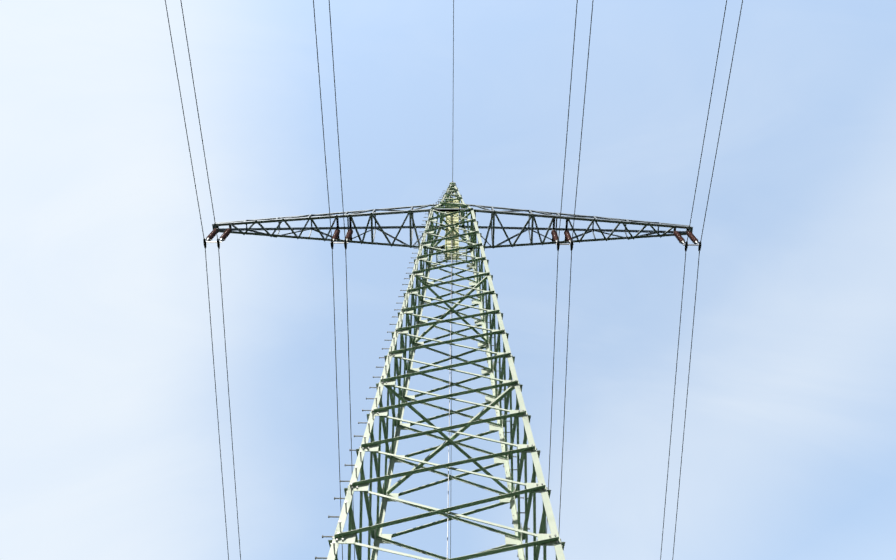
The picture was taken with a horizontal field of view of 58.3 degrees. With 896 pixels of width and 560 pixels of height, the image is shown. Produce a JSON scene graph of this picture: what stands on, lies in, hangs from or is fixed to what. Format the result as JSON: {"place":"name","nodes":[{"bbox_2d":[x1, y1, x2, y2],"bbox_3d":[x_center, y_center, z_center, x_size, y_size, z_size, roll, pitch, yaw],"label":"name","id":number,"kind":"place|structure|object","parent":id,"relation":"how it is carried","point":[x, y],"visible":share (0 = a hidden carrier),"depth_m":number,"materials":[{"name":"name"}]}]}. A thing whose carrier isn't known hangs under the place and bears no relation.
{"place":"outdoors","nodes":[
{"label":"outdoors","id":0,"kind":"place"},
{"bbox_2d":[0,0,895,559],"label":"sky","id":1,"kind":"structure","parent":0,"point":[110,447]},
{"label":"ground","id":2,"kind":"structure","parent":0,"visible":0},
{"bbox_2d":[165,0,742,559],"bbox_3d":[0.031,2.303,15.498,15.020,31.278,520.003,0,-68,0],"label":"pylon","id":3,"kind":"object","parent":2,"relation":"on","point":[447,206],"visible":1,"depth_m":16.85,"materials":[{"name":"green metal"}]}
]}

